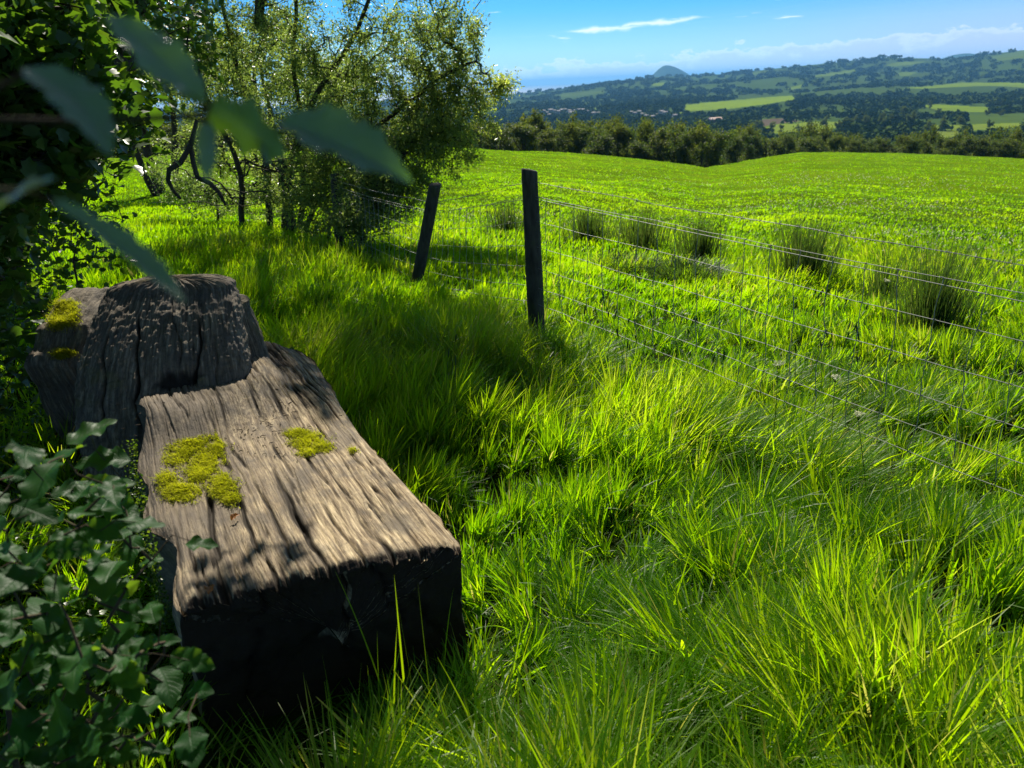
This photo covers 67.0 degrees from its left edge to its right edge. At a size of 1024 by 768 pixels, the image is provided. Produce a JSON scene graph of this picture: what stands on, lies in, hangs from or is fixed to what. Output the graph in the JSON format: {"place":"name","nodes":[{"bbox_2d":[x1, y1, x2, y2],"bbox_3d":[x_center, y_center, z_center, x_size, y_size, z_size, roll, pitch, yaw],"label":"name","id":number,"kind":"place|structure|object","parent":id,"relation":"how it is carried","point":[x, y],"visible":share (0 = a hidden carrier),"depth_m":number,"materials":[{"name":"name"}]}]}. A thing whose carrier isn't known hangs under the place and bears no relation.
{"place":"outdoors","nodes":[
{"label":"outdoors","id":0,"kind":"place"},
{"bbox_2d":[204,584,214,594],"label":"dead leaf","id":1,"kind":"object","parent":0,"point":[209,589],"visible":1,"depth_m":2.06,"materials":[{"name":"brown plant"}]},
{"bbox_2d":[143,83,590,107],"bbox_3d":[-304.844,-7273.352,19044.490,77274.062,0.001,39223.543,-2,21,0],"label":"sea","id":2,"kind":"structure","parent":0,"point":[533,88],"depth_m":15013.12,"materials":[{"name":"blue liquid"}]},
{"bbox_2d":[0,148,1023,767],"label":"field","id":3,"kind":"structure","parent":0,"point":[270,722],"depth_m":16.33,"materials":[{"name":"green plant"}]},
{"bbox_2d":[0,160,137,417],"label":"bramble bush","id":4,"kind":"object","parent":3,"relation":"on","point":[37,303],"visible":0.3,"depth_m":4.97,"materials":[{"name":"green plant"}]},
{"bbox_2d":[0,419,217,767],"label":"ivy","id":5,"kind":"object","parent":3,"relation":"on","point":[66,658],"visible":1,"depth_m":1.15,"materials":[{"name":"green plant"}]},
{"bbox_2d":[0,0,261,344],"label":"broadleaf tree","id":6,"kind":"object","parent":3,"relation":"on","point":[75,37],"visible":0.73,"depth_m":3.06,"materials":[{"name":"green plant"}]},
{"bbox_2d":[0,14,411,302],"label":"leafy twig","id":7,"kind":"object","parent":6,"relation":"attached to","point":[86,107],"visible":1,"depth_m":0.36,"materials":[{"name":"green plant"}]},
{"bbox_2d":[111,136,157,157],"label":"belt tree","id":8,"kind":"object","parent":3,"relation":"on","point":[140,150],"visible":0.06,"depth_m":92.29,"materials":[{"name":"green plant"}]},
{"bbox_2d":[0,346,298,767],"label":"ground cover","id":9,"kind":"object","parent":3,"relation":"on","point":[41,694],"visible":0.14,"depth_m":3.04,"materials":[{"name":"green plant"}]},
{"bbox_2d":[143,123,179,156],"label":"belt tree","id":10,"kind":"object","parent":3,"relation":"on","point":[167,130],"visible":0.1,"depth_m":92.59,"materials":[{"name":"green plant"}]},
{"bbox_2d":[142,121,185,156],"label":"belt tree","id":11,"kind":"object","parent":3,"relation":"on","point":[160,128],"visible":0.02,"depth_m":103.31,"materials":[{"name":"green plant"}]},
{"bbox_2d":[171,129,196,153],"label":"belt tree","id":12,"kind":"object","parent":3,"relation":"on","point":[183,146],"visible":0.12,"depth_m":90.47,"materials":[{"name":"green plant"}]},
{"bbox_2d":[127,23,268,195],"bbox_3d":[-10.143,-7.443,21.012,7.271,4.825,4.556,-13,23,-25],"label":"thorn tree","id":13,"kind":"object","parent":3,"relation":"on","point":[146,150],"visible":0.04,"depth_m":21.37,"materials":[{"name":"green plant"}]},
{"bbox_2d":[140,148,298,221],"bbox_3d":[-5.294,-3.544,13.890,2.969,1.460,1.291,5,22,19],"label":"hedge bush","id":14,"kind":"object","parent":3,"relation":"on","point":[198,186],"visible":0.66,"depth_m":13.87,"materials":[{"name":"green plant"}]},
{"bbox_2d":[215,131,238,150],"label":"belt tree","id":15,"kind":"object","parent":3,"relation":"on","point":[222,144],"visible":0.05,"depth_m":92.53,"materials":[{"name":"green plant"}]},
{"bbox_2d":[24,274,466,730],"bbox_3d":[-1.270,0.176,3.091,1.259,0.959,2.627,-12,23,-24],"label":"log seat","id":16,"kind":"object","parent":3,"relation":"on","point":[295,540],"visible":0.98,"depth_m":2.54,"materials":[{"name":"brown wood"}]},
{"bbox_2d":[115,389,341,460],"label":"bark litter","id":17,"kind":"object","parent":16,"relation":"on","point":[255,429],"visible":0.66,"depth_m":3.06,"materials":[{"name":"brown wood"}]},
{"bbox_2d":[183,1,344,182],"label":"thorn tree","id":18,"kind":"object","parent":3,"relation":"on","point":[273,164],"visible":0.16,"depth_m":22.85,"materials":[{"name":"green plant"}]},
{"bbox_2d":[243,171,412,245],"bbox_3d":[-2.659,-2.478,11.069,2.922,1.056,1.307,12,26,33],"label":"hedge bush","id":19,"kind":"object","parent":3,"relation":"on","point":[301,195],"visible":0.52,"depth_m":11.01,"materials":[{"name":"green plant"}]},
{"bbox_2d":[137,0,524,248],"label":"willow tree","id":20,"kind":"object","parent":3,"relation":"on","point":[438,131],"visible":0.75,"depth_m":10.63,"materials":[{"name":"green plant"}]},
{"bbox_2d":[166,120,225,205],"bbox_3d":[-3.490,-2.424,8.500,0.655,0.896,0.330,-2,21,0],"label":"crooked branch","id":21,"kind":"object","parent":20,"relation":"attached to","point":[189,150],"visible":0.99,"depth_m":8.52,"materials":[{"name":"brown plant"}]},
{"bbox_2d":[146,87,363,206],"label":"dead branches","id":22,"kind":"object","parent":20,"relation":"attached to","point":[257,165],"visible":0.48,"depth_m":11.53,"materials":[{"name":"brown wood"}]},
{"bbox_2d":[281,47,380,112],"bbox_3d":[-7.186,-11.040,31.319,4.430,5.096,4.795,-2,21,0],"label":"thorn tree","id":23,"kind":"object","parent":3,"relation":"on","point":[325,56],"visible":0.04,"depth_m":30.65,"materials":[{"name":"green plant"}]},
{"bbox_2d":[338,578,494,742],"bbox_3d":[-0.196,0.694,2.082,0.452,0.518,0.256,-17,26,-33],"label":"tall grass tuft","id":24,"kind":"object","parent":3,"relation":"on","point":[377,674],"visible":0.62,"depth_m":2.04,"materials":[{"name":"green plant"}]},
{"bbox_2d":[460,122,486,147],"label":"belt tree","id":25,"kind":"object","parent":3,"relation":"on","point":[476,132],"visible":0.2,"depth_m":104.29,"materials":[{"name":"green plant"}]},
{"bbox_2d":[482,120,502,149],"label":"belt tree","id":26,"kind":"object","parent":3,"relation":"on","point":[496,142],"visible":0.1,"depth_m":113.53,"materials":[{"name":"green plant"}]},
{"bbox_2d":[476,124,518,150],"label":"belt tree","id":27,"kind":"object","parent":3,"relation":"on","point":[505,141],"visible":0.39,"depth_m":103.47,"materials":[{"name":"green plant"}]},
{"bbox_2d":[475,198,523,231],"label":"rush clump","id":28,"kind":"object","parent":3,"relation":"on","point":[506,219],"visible":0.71,"depth_m":12.18,"materials":[{"name":"green plant"}]},
{"bbox_2d":[513,113,526,135],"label":"belt tree","id":29,"kind":"object","parent":3,"relation":"on","point":[522,119],"visible":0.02,"depth_m":128.30,"materials":[{"name":"green plant"}]},
{"bbox_2d":[502,120,541,150],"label":"belt tree","id":30,"kind":"object","parent":3,"relation":"on","point":[525,134],"visible":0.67,"depth_m":100.62,"materials":[{"name":"green plant"}]},
{"bbox_2d":[502,107,546,150],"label":"belt tree","id":31,"kind":"object","parent":3,"relation":"on","point":[533,120],"visible":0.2,"depth_m":113.94,"materials":[{"name":"green plant"}]},
{"bbox_2d":[531,113,564,151],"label":"belt tree","id":32,"kind":"object","parent":3,"relation":"on","point":[547,124],"visible":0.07,"depth_m":115.92,"materials":[{"name":"green plant"}]},
{"bbox_2d":[531,126,566,151],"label":"belt tree","id":33,"kind":"object","parent":3,"relation":"on","point":[548,144],"visible":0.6,"depth_m":99.29,"materials":[{"name":"green plant"}]},
{"bbox_2d":[550,120,596,153],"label":"belt tree","id":34,"kind":"object","parent":3,"relation":"on","point":[574,146],"visible":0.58,"depth_m":100.24,"materials":[{"name":"green plant"}]},
{"bbox_2d":[564,117,595,150],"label":"belt tree","id":35,"kind":"object","parent":3,"relation":"on","point":[584,124],"visible":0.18,"depth_m":109.95,"materials":[{"name":"green plant"}]},
{"bbox_2d":[568,110,592,146],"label":"belt tree","id":36,"kind":"object","parent":3,"relation":"on","point":[574,118],"visible":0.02,"depth_m":134.15,"materials":[{"name":"green plant"}]},
{"bbox_2d":[549,200,619,241],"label":"rush clump","id":37,"kind":"object","parent":3,"relation":"on","point":[589,225],"visible":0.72,"depth_m":11.14,"materials":[{"name":"green plant"}]},
{"bbox_2d":[563,128,622,156],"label":"belt tree","id":38,"kind":"object","parent":3,"relation":"on","point":[603,146],"visible":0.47,"depth_m":101.47,"materials":[{"name":"green plant"}]},
{"bbox_2d":[587,112,626,156],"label":"belt tree","id":39,"kind":"object","parent":3,"relation":"on","point":[614,122],"visible":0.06,"depth_m":115.88,"materials":[{"name":"green plant"}]},
{"bbox_2d":[604,120,635,157],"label":"belt tree","id":40,"kind":"object","parent":3,"relation":"on","point":[623,135],"visible":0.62,"depth_m":104.89,"materials":[{"name":"green plant"}]},
{"bbox_2d":[585,247,666,273],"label":"grass tussock","id":41,"kind":"object","parent":3,"relation":"on","point":[621,255],"depth_m":8.77,"materials":[{"name":"green plant"}]},
{"bbox_2d":[619,116,662,156],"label":"belt tree","id":42,"kind":"object","parent":3,"relation":"on","point":[647,126],"visible":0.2,"depth_m":115.91,"materials":[{"name":"green plant"}]},
{"bbox_2d":[600,205,686,249],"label":"rush clump","id":43,"kind":"object","parent":3,"relation":"on","point":[644,234],"visible":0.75,"depth_m":10.86,"materials":[{"name":"green plant"}]},
{"bbox_2d":[635,116,653,146],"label":"belt tree","id":44,"kind":"object","parent":3,"relation":"on","point":[642,121],"depth_m":131.59,"materials":[{"name":"green plant"}]},
{"bbox_2d":[622,127,675,160],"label":"belt tree","id":45,"kind":"object","parent":3,"relation":"on","point":[638,150],"visible":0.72,"depth_m":100.64,"materials":[{"name":"green plant"}]},
{"bbox_2d":[277,159,1023,496],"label":"wire fence","id":46,"kind":"object","parent":3,"relation":"on","point":[533,253],"visible":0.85,"depth_m":5.34,"materials":[{"name":"grey metal"}]},
{"bbox_2d":[445,292,890,441],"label":"foxtail heads","id":47,"kind":"object","parent":3,"relation":"on","point":[688,332],"visible":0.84,"depth_m":4.39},
{"bbox_2d":[649,126,695,162],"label":"belt tree","id":48,"kind":"object","parent":3,"relation":"on","point":[679,151],"visible":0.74,"depth_m":98.26,"materials":[{"name":"green plant"}]},
{"bbox_2d":[650,120,699,162],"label":"belt tree","id":49,"kind":"object","parent":3,"relation":"on","point":[680,128],"visible":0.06,"depth_m":116.86,"materials":[{"name":"green plant"}]},
{"bbox_2d":[628,251,740,283],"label":"grass tussock","id":50,"kind":"object","parent":3,"relation":"on","point":[678,268],"depth_m":8.44,"materials":[{"name":"green plant"}]},
{"bbox_2d":[658,118,714,163],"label":"belt tree","id":51,"kind":"object","parent":3,"relation":"on","point":[673,125],"depth_m":130.20,"materials":[{"name":"green plant"}]},
{"bbox_2d":[664,205,733,260],"bbox_3d":[2.364,-1.885,9.825,0.910,0.788,0.979,-2,21,0],"label":"rush clump","id":52,"kind":"object","parent":3,"relation":"on","point":[704,246],"visible":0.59,"depth_m":9.75,"materials":[{"name":"green plant"}]},
{"bbox_2d":[689,118,721,166],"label":"belt tree","id":53,"kind":"object","parent":3,"relation":"on","point":[702,123],"visible":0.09,"depth_m":116.64,"materials":[{"name":"green plant"}]},
{"bbox_2d":[672,125,739,167],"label":"belt tree","id":54,"kind":"object","parent":3,"relation":"on","point":[715,151],"visible":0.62,"depth_m":98.28,"materials":[{"name":"green plant"}]},
{"bbox_2d":[708,126,733,164],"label":"belt tree","id":55,"kind":"object","parent":3,"relation":"on","point":[719,142],"depth_m":133.27,"materials":[{"name":"green plant"}]},
{"bbox_2d":[719,128,745,160],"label":"belt tree","id":56,"kind":"object","parent":3,"relation":"on","point":[734,134],"visible":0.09,"depth_m":139.74,"materials":[{"name":"green plant"}]},
{"bbox_2d":[719,124,746,158],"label":"belt tree","id":57,"kind":"object","parent":3,"relation":"on","point":[738,131],"visible":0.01,"depth_m":169.28,"materials":[{"name":"green plant"}]},
{"bbox_2d":[721,131,757,164],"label":"belt tree","id":58,"kind":"object","parent":3,"relation":"on","point":[730,153],"visible":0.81,"depth_m":125.53,"materials":[{"name":"green plant"}]},
{"bbox_2d":[740,122,768,160],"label":"belt tree","id":59,"kind":"object","parent":3,"relation":"on","point":[753,132],"visible":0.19,"depth_m":153.28,"materials":[{"name":"green plant"}]},
{"bbox_2d":[744,133,786,159],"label":"belt tree","id":60,"kind":"object","parent":3,"relation":"on","point":[771,151],"visible":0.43,"depth_m":151.12,"materials":[{"name":"green plant"}]},
{"bbox_2d":[760,132,790,152],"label":"belt tree","id":61,"kind":"object","parent":3,"relation":"on","point":[764,139],"visible":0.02,"depth_m":170.70,"materials":[{"name":"green plant"}]},
{"bbox_2d":[772,360,784,444],"bbox_3d":[1.226,0.155,3.616,0.056,0.555,0.063,4,22,16],"label":"cow parsley","id":62,"kind":"object","parent":3,"relation":"on","point":[779,364],"visible":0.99,"depth_m":3.55,"materials":[{"name":"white plant"}]},
{"bbox_2d":[773,133,798,155],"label":"belt tree","id":63,"kind":"object","parent":3,"relation":"on","point":[786,143],"visible":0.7,"depth_m":148.37,"materials":[{"name":"green plant"}]},
{"bbox_2d":[787,131,808,151],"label":"belt tree","id":64,"kind":"object","parent":3,"relation":"on","point":[797,137],"visible":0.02,"depth_m":175.70,"materials":[{"name":"green plant"}]},
{"bbox_2d":[780,121,823,152],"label":"belt tree","id":65,"kind":"object","parent":3,"relation":"on","point":[807,130],"visible":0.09,"depth_m":186.41,"materials":[{"name":"green plant"}]},
{"bbox_2d":[754,207,855,280],"bbox_3d":[3.006,-1.446,8.042,1.050,0.848,1.182,5,22,17],"label":"rush clump","id":66,"kind":"object","parent":3,"relation":"on","point":[791,262],"visible":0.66,"depth_m":7.89,"materials":[{"name":"green plant"}]},
{"bbox_2d":[791,135,824,152],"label":"belt tree","id":67,"kind":"object","parent":3,"relation":"on","point":[804,143],"visible":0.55,"depth_m":162.40,"materials":[{"name":"green plant"}]},
{"bbox_2d":[807,134,830,151],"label":"belt tree","id":68,"kind":"object","parent":3,"relation":"on","point":[819,141],"visible":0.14,"depth_m":167.50,"materials":[{"name":"green plant"}]},
{"bbox_2d":[817,122,845,150],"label":"belt tree","id":69,"kind":"object","parent":3,"relation":"on","point":[825,134],"visible":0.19,"depth_m":190.99,"materials":[{"name":"green plant"}]},
{"bbox_2d":[825,135,844,151],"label":"belt tree","id":70,"kind":"object","parent":3,"relation":"on","point":[834,140],"visible":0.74,"depth_m":154.59,"materials":[{"name":"green plant"}]},
{"bbox_2d":[830,374,839,437],"bbox_3d":[1.433,0.209,3.489,0.044,0.541,0.056,7,23,23],"label":"cow parsley","id":71,"kind":"object","parent":3,"relation":"on","point":[833,377],"visible":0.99,"depth_m":3.41,"materials":[{"name":"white plant"}]},
{"bbox_2d":[837,132,864,152],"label":"belt tree","id":72,"kind":"object","parent":3,"relation":"on","point":[843,145],"visible":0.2,"depth_m":172.75,"materials":[{"name":"green plant"}]},
{"bbox_2d":[844,137,869,152],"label":"belt tree","id":73,"kind":"object","parent":3,"relation":"on","point":[859,147],"visible":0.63,"depth_m":153.72,"materials":[{"name":"green plant"}]},
{"bbox_2d":[853,410,866,504],"bbox_3d":[1.437,0.347,3.179,0.118,0.497,0.054,13,26,34],"label":"cow parsley","id":74,"kind":"object","parent":3,"relation":"on","point":[858,415],"visible":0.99,"depth_m":3.13,"materials":[{"name":"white plant"}]},
{"bbox_2d":[863,136,880,152],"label":"belt tree","id":75,"kind":"object","parent":3,"relation":"on","point":[870,145],"visible":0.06,"depth_m":165.92,"materials":[{"name":"green plant"}]},
{"bbox_2d":[866,135,894,152],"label":"belt tree","id":76,"kind":"object","parent":3,"relation":"on","point":[883,146],"visible":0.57,"depth_m":152.70,"materials":[{"name":"green plant"}]},
{"bbox_2d":[872,278,889,368],"bbox_3d":[2.384,-0.376,5.005,0.044,0.624,0.044,-2,21,0],"label":"cow parsley","id":77,"kind":"object","parent":3,"relation":"on","point":[886,280],"visible":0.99,"depth_m":4.98,"materials":[{"name":"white plant"}]},
{"bbox_2d":[845,246,927,299],"bbox_3d":[3.325,-0.970,6.959,0.686,0.581,0.613,-13,23,-25],"label":"rush clump","id":78,"kind":"object","parent":3,"relation":"on","point":[872,284],"visible":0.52,"depth_m":6.96,"materials":[{"name":"green plant"}]},
{"bbox_2d":[884,135,924,153],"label":"belt tree","id":79,"kind":"object","parent":3,"relation":"on","point":[909,148],"visible":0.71,"depth_m":149.31,"materials":[{"name":"green plant"}]},
{"bbox_2d":[893,132,920,153],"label":"belt tree","id":80,"kind":"object","parent":3,"relation":"on","point":[897,143],"visible":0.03,"depth_m":171.19,"materials":[{"name":"green plant"}]},
{"bbox_2d":[913,129,932,153],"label":"belt tree","id":81,"kind":"object","parent":3,"relation":"on","point":[924,137],"visible":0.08,"depth_m":166.12,"materials":[{"name":"green plant"}]},
{"bbox_2d":[920,139,939,154],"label":"belt tree","id":82,"kind":"object","parent":3,"relation":"on","point":[928,149],"visible":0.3,"depth_m":152.32,"materials":[{"name":"green plant"}]},
{"bbox_2d":[923,124,945,150],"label":"belt tree","id":83,"kind":"object","parent":3,"relation":"on","point":[932,133],"visible":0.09,"depth_m":180.78,"materials":[{"name":"green plant"}]},
{"bbox_2d":[873,224,1012,335],"bbox_3d":[3.220,-0.767,5.861,0.914,0.872,0.974,3,22,14],"label":"rush clump","id":84,"kind":"object","parent":3,"relation":"on","point":[924,306],"visible":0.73,"depth_m":5.84,"materials":[{"name":"green plant"}]},
{"bbox_2d":[931,130,966,155],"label":"belt tree","id":85,"kind":"object","parent":3,"relation":"on","point":[940,141],"visible":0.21,"depth_m":157.91,"materials":[{"name":"green plant"}]},
{"bbox_2d":[933,138,975,155],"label":"belt tree","id":86,"kind":"object","parent":3,"relation":"on","point":[959,150],"visible":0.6,"depth_m":146.65,"materials":[{"name":"green plant"}]},
{"bbox_2d":[954,126,986,155],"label":"belt tree","id":87,"kind":"object","parent":3,"relation":"on","point":[965,132],"visible":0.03,"depth_m":179.87,"materials":[{"name":"green plant"}]},
{"bbox_2d":[957,134,990,156],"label":"belt tree","id":88,"kind":"object","parent":3,"relation":"on","point":[979,143],"visible":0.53,"depth_m":146.52,"materials":[{"name":"green plant"}]},
{"bbox_2d":[967,134,997,156],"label":"belt tree","id":89,"kind":"object","parent":3,"relation":"on","point":[990,137],"visible":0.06,"depth_m":156.66,"materials":[{"name":"green plant"}]},
{"bbox_2d":[984,139,1015,157],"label":"belt tree","id":90,"kind":"object","parent":3,"relation":"on","point":[1001,150],"visible":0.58,"depth_m":143.52,"materials":[{"name":"green plant"}]},
{"bbox_2d":[989,125,1022,155],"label":"belt tree","id":91,"kind":"object","parent":3,"relation":"on","point":[997,136],"visible":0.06,"depth_m":170.86,"materials":[{"name":"green plant"}]},
{"bbox_2d":[996,126,1023,157],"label":"belt tree","id":92,"kind":"object","parent":3,"relation":"on","point":[1016,135],"visible":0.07,"depth_m":154.44,"materials":[{"name":"green plant"}]},
{"bbox_2d":[1000,137,1023,158],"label":"belt tree","id":93,"kind":"object","parent":3,"relation":"on","point":[1018,153],"visible":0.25,"depth_m":146.74,"materials":[{"name":"green plant"}]},
{"bbox_2d":[134,0,1023,99],"label":"sky","id":94,"kind":"structure","parent":0,"point":[551,42],"materials":[{"name":"blue"}]},
{"bbox_2d":[176,50,1023,137],"bbox_3d":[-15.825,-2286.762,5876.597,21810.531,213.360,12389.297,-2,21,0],"label":"hills","id":95,"kind":"structure","parent":0,"point":[978,118],"depth_m":2303.14,"materials":[{"name":"green plant"}]},
{"bbox_2d":[146,48,1023,153],"bbox_3d":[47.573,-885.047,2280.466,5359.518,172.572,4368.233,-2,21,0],"label":"woodland","id":96,"kind":"object","parent":95,"relation":"on","point":[857,103],"visible":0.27,"depth_m":1651.17,"materials":[{"name":"green plant"}]},
{"bbox_2d":[753,120,762,128],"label":"belt tree","id":97,"kind":"object","parent":95,"relation":"on","point":[758,123],"visible":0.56,"depth_m":792.21,"materials":[{"name":"green plant"}]},
{"bbox_2d":[820,116,827,126],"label":"belt tree","id":98,"kind":"object","parent":95,"relation":"on","point":[823,121],"visible":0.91,"depth_m":786.15,"materials":[{"name":"green plant"}]},
{"bbox_2d":[878,111,887,121],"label":"belt tree","id":99,"kind":"object","parent":95,"relation":"on","point":[880,118],"visible":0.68,"depth_m":768.23,"materials":[{"name":"green plant"}]},
{"bbox_2d":[900,106,907,117],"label":"belt tree","id":100,"kind":"object","parent":95,"relation":"on","point":[904,108],"visible":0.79,"depth_m":895.50,"materials":[{"name":"green plant"}]},
{"bbox_2d":[906,110,915,120],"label":"belt tree","id":101,"kind":"object","parent":95,"relation":"on","point":[911,117],"visible":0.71,"depth_m":771.43,"materials":[{"name":"green plant"}]},
{"bbox_2d":[923,120,935,130],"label":"belt tree","id":102,"kind":"object","parent":95,"relation":"on","point":[927,126],"visible":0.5,"depth_m":639.32,"materials":[{"name":"green plant"}]},
{"bbox_2d":[939,115,947,128],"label":"belt tree","id":103,"kind":"object","parent":95,"relation":"on","point":[943,120],"visible":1,"depth_m":706.86,"materials":[{"name":"green plant"}]},
{"bbox_2d":[956,116,964,124],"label":"belt tree","id":104,"kind":"object","parent":95,"relation":"on","point":[961,120],"visible":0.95,"depth_m":768.68,"materials":[{"name":"green plant"}]},
{"bbox_2d":[986,119,994,128],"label":"belt tree","id":105,"kind":"object","parent":95,"relation":"on","point":[988,123],"visible":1,"depth_m":695.64,"materials":[{"name":"green plant"}]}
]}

